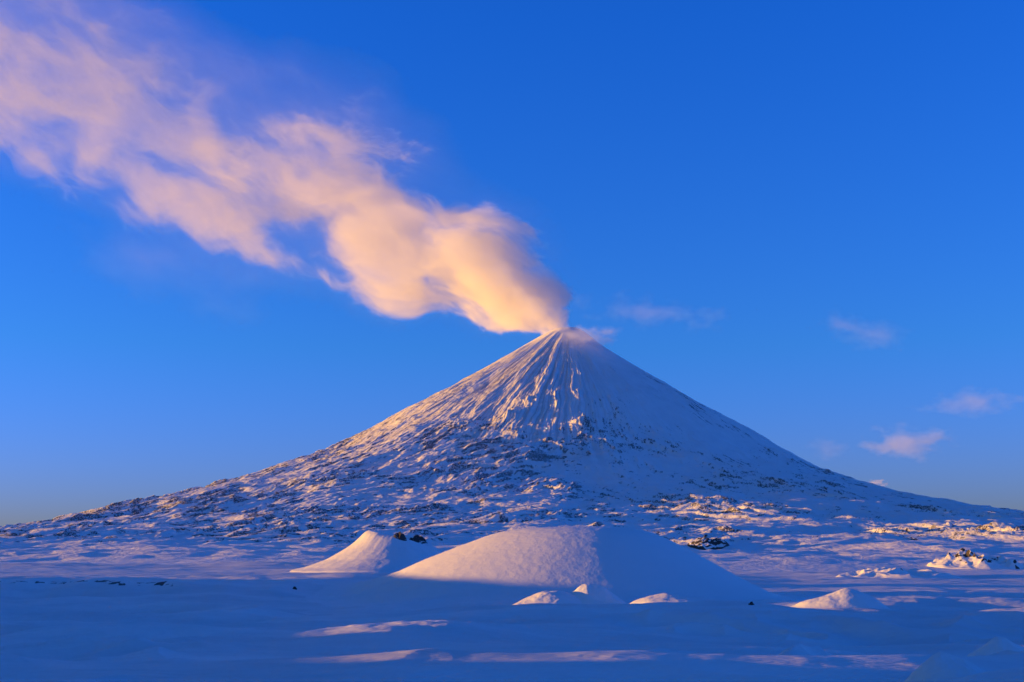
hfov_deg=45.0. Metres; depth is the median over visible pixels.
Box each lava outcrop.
[687,534,729,549]
[836,567,960,578]
[927,548,1023,568]
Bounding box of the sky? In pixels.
[0,0,1023,525]
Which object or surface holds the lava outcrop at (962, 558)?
on the snow field
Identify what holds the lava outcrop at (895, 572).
on the snow field
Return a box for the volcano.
[0,327,1023,573]
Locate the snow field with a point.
(257, 621)
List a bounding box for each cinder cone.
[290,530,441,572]
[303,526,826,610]
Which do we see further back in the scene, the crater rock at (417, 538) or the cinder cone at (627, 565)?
the crater rock at (417, 538)
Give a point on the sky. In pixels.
(238, 238)
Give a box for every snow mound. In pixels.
[513,590,581,604]
[571,584,626,603]
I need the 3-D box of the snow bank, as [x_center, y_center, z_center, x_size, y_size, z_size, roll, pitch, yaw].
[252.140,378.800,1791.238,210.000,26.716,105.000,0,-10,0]
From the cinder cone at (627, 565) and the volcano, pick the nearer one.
the cinder cone at (627, 565)
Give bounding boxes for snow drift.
[789,588,889,608]
[903,652,986,681]
[967,636,1023,655]
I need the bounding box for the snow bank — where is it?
[629,593,726,603]
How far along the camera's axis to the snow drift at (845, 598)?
1591.02 m
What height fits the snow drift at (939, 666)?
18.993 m
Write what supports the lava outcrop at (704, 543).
on the volcano
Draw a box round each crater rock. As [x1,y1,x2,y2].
[393,531,406,540]
[409,534,425,542]
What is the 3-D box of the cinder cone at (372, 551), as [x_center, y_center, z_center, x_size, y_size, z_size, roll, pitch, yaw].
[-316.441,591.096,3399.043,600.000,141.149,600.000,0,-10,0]
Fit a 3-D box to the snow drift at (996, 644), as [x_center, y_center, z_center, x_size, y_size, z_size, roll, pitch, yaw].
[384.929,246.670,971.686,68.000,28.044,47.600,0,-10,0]
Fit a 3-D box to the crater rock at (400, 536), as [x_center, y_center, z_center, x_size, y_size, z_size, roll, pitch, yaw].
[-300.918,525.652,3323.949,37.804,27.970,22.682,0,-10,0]
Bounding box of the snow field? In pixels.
[0,561,1023,681]
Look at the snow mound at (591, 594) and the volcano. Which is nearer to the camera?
the snow mound at (591, 594)

